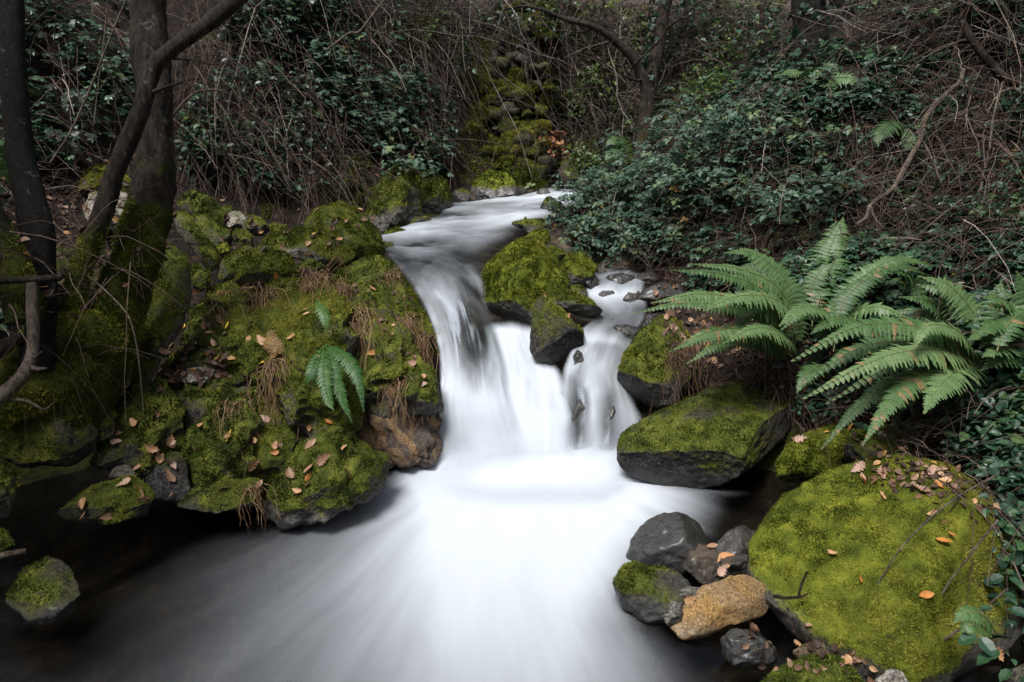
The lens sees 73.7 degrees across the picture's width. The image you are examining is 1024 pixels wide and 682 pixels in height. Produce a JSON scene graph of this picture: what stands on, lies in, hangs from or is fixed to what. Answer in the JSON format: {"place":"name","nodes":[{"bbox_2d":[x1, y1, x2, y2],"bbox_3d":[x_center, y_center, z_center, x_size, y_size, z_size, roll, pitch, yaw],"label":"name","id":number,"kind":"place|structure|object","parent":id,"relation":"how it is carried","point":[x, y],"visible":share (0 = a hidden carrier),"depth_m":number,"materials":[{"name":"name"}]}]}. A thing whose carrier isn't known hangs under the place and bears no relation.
{"place":"outdoors","nodes":[
{"label":"outdoors","id":0,"kind":"place"},
{"bbox_2d":[390,188,583,443],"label":"stream water","id":1,"kind":"structure","parent":0,"point":[475,413],"depth_m":3.58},
{"bbox_2d":[472,325,569,458],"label":"waterfall","id":2,"kind":"object","parent":1,"relation":"on","point":[537,402],"visible":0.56,"depth_m":3.66,"materials":[{"name":"liquid"}]},
{"bbox_2d":[530,294,583,364],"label":"boulder","id":3,"kind":"object","parent":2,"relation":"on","point":[556,333],"visible":0.99,"depth_m":3.78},
{"bbox_2d":[480,235,569,327],"bbox_3d":[0.082,-0.381,4.221,0.530,0.488,0.519,-16,24,-38],"label":"boulder","id":4,"kind":"object","parent":1,"relation":"in","point":[521,277],"visible":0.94,"depth_m":4.11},
{"bbox_2d":[509,215,550,234],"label":"rock","id":5,"kind":"object","parent":1,"relation":"on","point":[525,226],"visible":0.81,"depth_m":5.12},
{"bbox_2d":[0,411,1023,681],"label":"pool water","id":6,"kind":"structure","parent":0,"point":[418,573],"depth_m":2.56,"materials":[{"name":"liquid"}]},
{"bbox_2d":[4,556,81,625],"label":"rock","id":7,"kind":"object","parent":6,"relation":"in","point":[45,590],"visible":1,"depth_m":2.31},
{"bbox_2d":[58,474,154,525],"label":"rock","id":8,"kind":"object","parent":6,"relation":"in","point":[119,502],"visible":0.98,"depth_m":2.76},
{"bbox_2d":[260,421,389,529],"bbox_3d":[-0.824,0.601,3.016,0.458,0.355,0.503,11,22,29],"label":"boulder","id":9,"kind":"object","parent":6,"relation":"in","point":[332,489],"visible":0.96,"depth_m":2.91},
{"bbox_2d":[356,411,442,470],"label":"rock","id":10,"kind":"object","parent":6,"relation":"on","point":[422,447],"visible":0.44,"depth_m":3.43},
{"bbox_2d":[455,452,623,493],"bbox_3d":[0.104,0.623,3.317,1.158,0.073,0.614,0,19,0],"label":"foam mound","id":11,"kind":"object","parent":6,"relation":"on","point":[563,472],"visible":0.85,"depth_m":3.33,"materials":[{"name":"liquid"}]},
{"bbox_2d":[599,396,618,449],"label":"rock","id":12,"kind":"object","parent":6,"relation":"on","point":[608,416],"visible":0.69,"depth_m":3.59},
{"bbox_2d":[612,560,690,624],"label":"boulder","id":13,"kind":"object","parent":6,"relation":"in","point":[646,593],"visible":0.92,"depth_m":2.40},
{"bbox_2d":[626,512,708,575],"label":"boulder","id":14,"kind":"object","parent":6,"relation":"in","point":[672,540],"visible":0.66,"depth_m":2.67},
{"bbox_2d":[617,381,794,489],"bbox_3d":[0.993,0.495,3.380,1.020,0.393,0.545,-7,20,-20],"label":"boulder","id":15,"kind":"object","parent":6,"relation":"on","point":[698,440],"visible":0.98,"depth_m":3.26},
{"bbox_2d":[682,543,729,583],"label":"rock","id":16,"kind":"object","parent":6,"relation":"on","point":[701,564],"visible":0.82,"depth_m":2.55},
{"bbox_2d":[669,574,768,639],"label":"rock","id":17,"kind":"object","parent":6,"relation":"on","point":[719,605],"visible":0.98,"depth_m":2.36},
{"bbox_2d":[714,525,755,555],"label":"rock","id":18,"kind":"object","parent":6,"relation":"in","point":[735,540],"visible":0.38,"depth_m":2.69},
{"bbox_2d":[723,554,747,575],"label":"rock","id":19,"kind":"object","parent":6,"relation":"on","point":[738,564],"visible":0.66,"depth_m":2.59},
{"bbox_2d":[720,628,776,669],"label":"rock","id":20,"kind":"object","parent":6,"relation":"on","point":[732,641],"visible":0.91,"depth_m":2.17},
{"bbox_2d":[760,652,864,681],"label":"rock","id":21,"kind":"object","parent":6,"relation":"on","point":[835,671],"visible":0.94,"depth_m":2.02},
{"bbox_2d":[0,0,1023,573],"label":"ground","id":22,"kind":"structure","parent":0,"point":[452,260],"depth_m":5.02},
{"bbox_2d":[0,457,17,518],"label":"rock","id":23,"kind":"object","parent":22,"relation":"on","point":[8,492],"visible":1,"depth_m":2.47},
{"bbox_2d":[0,0,58,371],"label":"tree","id":24,"kind":"object","parent":22,"relation":"on","point":[29,197],"visible":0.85,"depth_m":2.85,"materials":[{"name":"brown plant"}]},
{"bbox_2d":[49,0,125,163],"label":"cane","id":25,"kind":"object","parent":22,"relation":"on","point":[79,112],"visible":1,"depth_m":3.60,"materials":[{"name":"brown plant"}]},
{"bbox_2d":[76,164,130,195],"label":"boulder","id":26,"kind":"object","parent":22,"relation":"on","point":[90,177],"visible":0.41,"depth_m":4.55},
{"bbox_2d":[0,0,269,198],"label":"ivy thicket","id":27,"kind":"object","parent":22,"relation":"on","point":[68,103],"visible":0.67,"depth_m":4.81,"materials":[{"name":"green plant"}]},
{"bbox_2d":[90,377,186,477],"bbox_3d":[-1.708,0.395,3.160,0.440,0.363,0.456,4,19,12],"label":"rock","id":28,"kind":"object","parent":22,"relation":"on","point":[149,428],"visible":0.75,"depth_m":3.08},
{"bbox_2d":[0,415,97,467],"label":"boulder","id":29,"kind":"object","parent":28,"relation":"on","point":[76,446],"visible":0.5,"depth_m":2.86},
{"bbox_2d":[0,0,177,443],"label":"tree","id":30,"kind":"object","parent":29,"relation":"on","point":[102,320],"visible":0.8,"depth_m":3.06,"materials":[{"name":"brown plant"}]},
{"bbox_2d":[97,407,117,442],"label":"rock","id":31,"kind":"object","parent":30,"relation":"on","point":[106,428],"visible":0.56,"depth_m":3.01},
{"bbox_2d":[58,0,248,311],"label":"tree","id":32,"kind":"object","parent":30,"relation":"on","point":[157,62],"visible":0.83,"depth_m":2.96,"materials":[{"name":"brown plant"}]},
{"bbox_2d":[128,243,191,382],"bbox_3d":[-1.753,-0.142,3.466,0.269,0.618,0.591,0,19,0],"label":"boulder","id":33,"kind":"object","parent":28,"relation":"on","point":[165,321],"visible":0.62,"depth_m":3.39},
{"bbox_2d":[138,332,162,358],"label":"rock","id":34,"kind":"object","parent":33,"relation":"on","point":[150,344],"visible":0.89,"depth_m":3.26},
{"bbox_2d":[177,189,224,223],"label":"boulder","id":35,"kind":"object","parent":22,"relation":"on","point":[208,205],"visible":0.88,"depth_m":4.48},
{"bbox_2d":[0,0,415,531],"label":"dry slope stems","id":36,"kind":"object","parent":22,"relation":"on","point":[182,133],"visible":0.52,"depth_m":5.20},
{"bbox_2d":[0,282,46,405],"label":"dead branch","id":37,"kind":"object","parent":36,"relation":"on","point":[14,384],"visible":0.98,"depth_m":2.58,"materials":[{"name":"wood"}]},
{"bbox_2d":[0,274,62,284],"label":"dead branch","id":38,"kind":"object","parent":37,"relation":"on","point":[37,278],"visible":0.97,"depth_m":2.61,"materials":[{"name":"wood"}]},
{"bbox_2d":[242,214,268,235],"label":"rock","id":39,"kind":"object","parent":22,"relation":"on","point":[262,224],"visible":0.92,"depth_m":4.47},
{"bbox_2d":[114,38,429,226],"bbox_3d":[-1.789,-1.351,5.605,2.306,2.054,1.922,-7,20,-18],"label":"ivy thicket","id":40,"kind":"object","parent":22,"relation":"on","point":[204,165],"visible":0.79,"depth_m":5.37,"materials":[{"name":"green plant"}]},
{"bbox_2d":[113,0,451,206],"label":"ivy thicket","id":41,"kind":"object","parent":22,"relation":"on","point":[317,9],"visible":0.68,"depth_m":5.76,"materials":[{"name":"green plant"}]},
{"bbox_2d":[154,274,443,441],"bbox_3d":[-1.126,0.122,3.618,1.553,0.820,1.238,0,19,0],"label":"mossy outcrop","id":42,"kind":"object","parent":22,"relation":"on","point":[302,403],"visible":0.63,"depth_m":3.43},
{"bbox_2d":[179,395,262,487],"bbox_3d":[-1.315,0.478,3.107,0.485,0.383,0.386,16,24,39],"label":"boulder","id":43,"kind":"object","parent":42,"relation":"on","point":[213,458],"visible":0.81,"depth_m":3.01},
{"bbox_2d":[141,451,189,502],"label":"rock","id":44,"kind":"object","parent":43,"relation":"on","point":[160,484],"visible":0.72,"depth_m":2.96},
{"bbox_2d":[177,476,264,514],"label":"rock","id":45,"kind":"object","parent":43,"relation":"on","point":[209,499],"visible":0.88,"depth_m":2.84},
{"bbox_2d":[230,481,280,533],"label":"grass tuft","id":46,"kind":"object","parent":43,"relation":"hanging from","point":[254,488],"visible":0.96,"depth_m":2.83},
{"bbox_2d":[203,290,254,311],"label":"rock","id":47,"kind":"object","parent":42,"relation":"on","point":[237,299],"visible":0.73,"depth_m":3.68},
{"bbox_2d":[217,243,273,280],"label":"rock","id":48,"kind":"object","parent":42,"relation":"on","point":[231,263],"visible":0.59,"depth_m":3.99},
{"bbox_2d":[173,209,220,271],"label":"rock","id":49,"kind":"object","parent":48,"relation":"on","point":[206,251],"visible":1,"depth_m":4.05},
{"bbox_2d":[239,279,294,332],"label":"grass tuft","id":50,"kind":"object","parent":42,"relation":"on","point":[263,296],"visible":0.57,"depth_m":3.65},
{"bbox_2d":[234,249,300,286],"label":"rock","id":51,"kind":"object","parent":42,"relation":"on","point":[263,269],"visible":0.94,"depth_m":3.86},
{"bbox_2d":[245,347,298,438],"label":"grass tuft","id":52,"kind":"object","parent":42,"relation":"on","point":[272,366],"visible":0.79,"depth_m":3.27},
{"bbox_2d":[263,330,284,357],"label":"rock","id":53,"kind":"object","parent":42,"relation":"on","point":[272,343],"visible":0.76,"depth_m":3.38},
{"bbox_2d":[251,422,298,490],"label":"rock","id":54,"kind":"object","parent":42,"relation":"on","point":[269,467],"visible":0.56,"depth_m":3.07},
{"bbox_2d":[260,224,356,267],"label":"boulder","id":55,"kind":"object","parent":42,"relation":"on","point":[319,249],"visible":0.79,"depth_m":4.18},
{"bbox_2d":[347,301,395,440],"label":"grass tuft","id":56,"kind":"object","parent":42,"relation":"on","point":[356,322],"visible":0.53,"depth_m":3.60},
{"bbox_2d":[332,253,439,366],"bbox_3d":[-0.740,-0.182,4.016,0.359,0.594,0.729,-16,24,-38],"label":"boulder","id":57,"kind":"object","parent":42,"relation":"on","point":[363,272],"visible":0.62,"depth_m":3.94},
{"bbox_2d":[326,261,351,274],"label":"rock","id":58,"kind":"object","parent":57,"relation":"on","point":[345,264],"visible":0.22,"depth_m":4.16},
{"bbox_2d":[377,375,422,443],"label":"grass tuft","id":59,"kind":"object","parent":42,"relation":"on","point":[398,388],"visible":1,"depth_m":3.36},
{"bbox_2d":[284,256,347,302],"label":"grass tuft","id":60,"kind":"object","parent":22,"relation":"on","point":[313,277],"visible":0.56,"depth_m":3.79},
{"bbox_2d":[0,0,668,325],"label":"tree","id":61,"kind":"object","parent":22,"relation":"on","point":[21,266],"visible":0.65,"depth_m":2.69,"materials":[{"name":"brown plant"}]},
{"bbox_2d":[304,343,364,422],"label":"fern","id":62,"kind":"object","parent":22,"relation":"on","point":[329,367],"visible":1,"depth_m":3.00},
{"bbox_2d":[304,200,385,262],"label":"boulder","id":63,"kind":"object","parent":22,"relation":"on","point":[366,238],"visible":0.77,"depth_m":4.33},
{"bbox_2d":[261,21,511,224],"bbox_3d":[-1.020,-1.745,6.097,2.054,2.084,2.062,0,19,0],"label":"ivy thicket","id":64,"kind":"object","parent":22,"relation":"on","point":[395,125],"visible":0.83,"depth_m":5.86,"materials":[{"name":"green plant"}]},
{"bbox_2d":[366,163,424,232],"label":"boulder","id":65,"kind":"object","parent":22,"relation":"on","point":[403,201],"visible":0.86,"depth_m":5.43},
{"bbox_2d":[416,169,452,213],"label":"boulder","id":66,"kind":"object","parent":22,"relation":"on","point":[437,192],"visible":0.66,"depth_m":5.76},
{"bbox_2d":[374,69,507,186],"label":"shrub","id":67,"kind":"object","parent":22,"relation":"on","point":[447,130],"visible":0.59,"depth_m":6.34,"materials":[{"name":"green plant"}]},
{"bbox_2d":[16,0,881,486],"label":"ground moss","id":68,"kind":"object","parent":22,"relation":"on","point":[468,174],"visible":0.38,"depth_m":6.85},
{"bbox_2d":[382,0,581,126],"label":"ivy thicket","id":69,"kind":"object","parent":22,"relation":"on","point":[392,33],"visible":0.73,"depth_m":6.88,"materials":[{"name":"green plant"}]},
{"bbox_2d":[470,168,527,202],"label":"boulder","id":70,"kind":"object","parent":22,"relation":"on","point":[498,184],"visible":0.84,"depth_m":6.45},
{"bbox_2d":[211,0,790,196],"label":"hanging dry vines","id":71,"kind":"object","parent":22,"relation":"on","point":[463,69],"visible":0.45,"depth_m":6.88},
{"bbox_2d":[451,0,563,190],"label":"stone wall","id":72,"kind":"structure","parent":22,"relation":"on","point":[510,135],"depth_m":7.06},
{"bbox_2d":[376,1,526,143],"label":"shrub","id":73,"kind":"object","parent":72,"relation":"on","point":[437,42],"visible":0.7,"depth_m":6.80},
{"bbox_2d":[0,98,1023,674],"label":"leaf litter","id":74,"kind":"object","parent":22,"relation":"on","point":[178,374],"visible":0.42,"depth_m":3.41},
{"bbox_2d":[190,212,231,245],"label":"rock","id":75,"kind":"object","parent":74,"relation":"on","point":[214,230],"visible":0.69,"depth_m":4.27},
{"bbox_2d":[649,336,707,413],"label":"grass tuft","id":76,"kind":"object","parent":74,"relation":"on","point":[679,356],"visible":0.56,"depth_m":3.59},
{"bbox_2d":[556,154,590,186],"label":"boulder","id":77,"kind":"object","parent":22,"relation":"on","point":[568,167],"visible":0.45,"depth_m":6.83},
{"bbox_2d":[568,395,588,449],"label":"rock","id":78,"kind":"object","parent":22,"relation":"on","point":[579,413],"visible":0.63,"depth_m":3.59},
{"bbox_2d":[167,0,1023,296],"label":"bare twigs","id":79,"kind":"object","parent":22,"relation":"on","point":[877,42],"visible":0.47,"depth_m":5.43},
{"bbox_2d":[533,77,658,188],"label":"shrub","id":80,"kind":"object","parent":22,"relation":"on","point":[587,158],"visible":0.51,"depth_m":7.23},
{"bbox_2d":[601,0,607,125],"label":"sapling","id":81,"kind":"object","parent":22,"relation":"on","point":[604,60],"visible":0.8,"depth_m":7.28,"materials":[{"name":"brown plant"}]},
{"bbox_2d":[524,156,693,288],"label":"bramble bush","id":82,"kind":"object","parent":22,"relation":"on","point":[640,236],"visible":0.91,"depth_m":4.85,"materials":[{"name":"green plant"}]},
{"bbox_2d":[591,237,644,273],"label":"rock","id":83,"kind":"object","parent":22,"relation":"on","point":[601,267],"visible":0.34,"depth_m":4.87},
{"bbox_2d":[617,315,693,408],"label":"boulder","id":84,"kind":"object","parent":22,"relation":"on","point":[640,379],"visible":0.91,"depth_m":3.64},
{"bbox_2d":[637,282,683,308],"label":"rock","id":85,"kind":"object","parent":22,"relation":"on","point":[646,297],"visible":0.62,"depth_m":4.30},
{"bbox_2d":[504,0,831,169],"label":"tree","id":86,"kind":"object","parent":22,"relation":"on","point":[648,87],"visible":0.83,"depth_m":6.62,"materials":[{"name":"brown plant"}]},
{"bbox_2d":[554,0,791,123],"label":"shrub","id":87,"kind":"object","parent":22,"relation":"on","point":[595,67],"visible":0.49,"depth_m":7.32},
{"bbox_2d":[558,69,788,281],"bbox_3d":[1.270,-1.300,5.730,1.700,1.782,3.617,0,19,0],"label":"bramble bush","id":88,"kind":"object","parent":22,"relation":"on","point":[662,183],"visible":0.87,"depth_m":4.81,"materials":[{"name":"green plant"}]},
{"bbox_2d":[629,66,733,128],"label":"shrub","id":89,"kind":"object","parent":22,"relation":"on","point":[710,80],"visible":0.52,"depth_m":6.46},
{"bbox_2d":[575,0,790,141],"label":"shrub","id":90,"kind":"object","parent":22,"relation":"on","point":[752,27],"visible":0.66,"depth_m":6.96,"materials":[{"name":"green plant"}]},
{"bbox_2d":[631,247,810,363],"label":"fern","id":91,"kind":"object","parent":22,"relation":"on","point":[778,292],"visible":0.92,"depth_m":3.31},
{"bbox_2d":[645,88,939,280],"bbox_3d":[1.796,-0.858,4.536,2.155,1.565,2.034,7,20,20],"label":"bramble bush","id":92,"kind":"object","parent":22,"relation":"on","point":[835,182],"visible":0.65,"depth_m":4.26,"materials":[{"name":"green plant"}]},
{"bbox_2d":[594,11,1023,651],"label":"dry bramble stems","id":93,"kind":"object","parent":22,"relation":"on","point":[736,221],"visible":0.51,"depth_m":3.84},
{"bbox_2d":[634,22,985,172],"bbox_3d":[2.021,-1.758,5.569,1.700,1.555,3.800,-7,20,-20],"label":"ivy thicket","id":94,"kind":"object","parent":22,"relation":"on","point":[867,91],"visible":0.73,"depth_m":4.70,"materials":[{"name":"green plant"}]},
{"bbox_2d":[774,424,851,482],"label":"boulder","id":95,"kind":"object","parent":22,"relation":"on","point":[807,459],"visible":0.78,"depth_m":2.98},
{"bbox_2d":[779,62,857,89],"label":"fern","id":96,"kind":"object","parent":22,"relation":"on","point":[849,78],"visible":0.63,"depth_m":4.59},
{"bbox_2d":[790,0,855,78],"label":"tree","id":97,"kind":"object","parent":22,"relation":"on","point":[802,24],"visible":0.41,"depth_m":5.24,"materials":[{"name":"brown plant"}]},
{"bbox_2d":[690,45,972,270],"bbox_3d":[2.020,-0.784,4.525,1.866,2.097,1.988,0,19,0],"label":"ivy thicket","id":98,"kind":"object","parent":22,"relation":"on","point":[797,148],"visible":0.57,"depth_m":4.29,"materials":[{"name":"green plant"}]},
{"bbox_2d":[855,68,964,228],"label":"dead branch","id":99,"kind":"object","parent":98,"relation":"hanging from","point":[927,114],"visible":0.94,"depth_m":3.85,"materials":[{"name":"wood"}]},
{"bbox_2d":[672,171,1023,373],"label":"ivy thicket","id":100,"kind":"object","parent":22,"relation":"on","point":[891,293],"visible":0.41,"depth_m":3.56,"materials":[{"name":"green plant"}]},
{"bbox_2d":[745,333,964,479],"bbox_3d":[1.611,0.447,3.316,1.040,1.100,1.191,-9,21,-25],"label":"bramble bush","id":101,"kind":"object","parent":22,"relation":"on","point":[828,394],"visible":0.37,"depth_m":3.34,"materials":[{"name":"green plant"}]},
{"bbox_2d":[779,218,932,351],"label":"fern","id":102,"kind":"object","parent":22,"relation":"on","point":[842,302],"visible":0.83,"depth_m":3.38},
{"bbox_2d":[810,269,926,369],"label":"fern","id":103,"kind":"object","parent":22,"relation":"on","point":[910,287],"visible":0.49,"depth_m":3.20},
{"bbox_2d":[736,0,1023,169],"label":"shrub","id":104,"kind":"object","parent":22,"relation":"on","point":[1015,5],"visible":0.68,"depth_m":4.49,"materials":[{"name":"green plant"}]},
{"bbox_2d":[958,19,1023,89],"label":"dead branch","id":105,"kind":"object","parent":104,"relation":"attached to","point":[979,51],"visible":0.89,"depth_m":3.98,"materials":[{"name":"wood"}]},
{"bbox_2d":[843,424,917,463],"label":"rock","id":106,"kind":"object","parent":22,"relation":"on","point":[852,450],"visible":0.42,"depth_m":2.95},
{"bbox_2d":[745,453,1023,681],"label":"boulder","id":107,"kind":"object","parent":22,"relation":"on","point":[893,619],"visible":0.79,"depth_m":2.34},
{"bbox_2d":[953,604,997,637],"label":"fern","id":108,"kind":"object","parent":107,"relation":"on","point":[963,615],"visible":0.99,"depth_m":2.00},
{"bbox_2d":[790,315,989,448],"bbox_3d":[1.578,0.162,2.832,1.059,0.470,0.462,-9,21,-25],"label":"fern","id":109,"kind":"object","parent":22,"relation":"on","point":[950,350],"visible":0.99,"depth_m":2.81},
{"bbox_2d":[870,119,917,149],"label":"fern","id":110,"kind":"object","parent":22,"relation":"on","point":[893,124],"visible":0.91,"depth_m":4.09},
{"bbox_2d":[843,35,1023,261],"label":"ivy thicket","id":111,"kind":"object","parent":22,"relation":"on","point":[1006,103],"visible":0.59,"depth_m":3.88,"materials":[{"name":"green plant"}]},
{"bbox_2d":[877,280,1023,681],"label":"ivy thicket","id":112,"kind":"object","parent":22,"relation":"on","point":[991,426],"visible":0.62,"depth_m":2.75,"materials":[{"name":"green plant"}]},
{"bbox_2d":[895,276,1023,353],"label":"fern","id":113,"kind":"object","parent":112,"relation":"on","point":[962,306],"visible":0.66,"depth_m":3.02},
{"bbox_2d":[977,271,1023,371],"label":"fern","id":114,"kind":"object","parent":22,"relation":"on","point":[992,326],"visible":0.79,"depth_m":2.78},
{"bbox_2d":[562,269,639,452],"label":"side stream water","id":115,"kind":"structure","parent":0,"point":[599,369],"depth_m":3.71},
{"bbox_2d":[548,287,602,318],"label":"rock","id":116,"kind":"object","parent":115,"relation":"on","point":[575,302],"visible":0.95,"depth_m":3.97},
{"bbox_2d":[561,251,596,287],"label":"rock","id":117,"kind":"object","parent":115,"relation":"on","point":[580,267],"visible":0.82,"depth_m":4.46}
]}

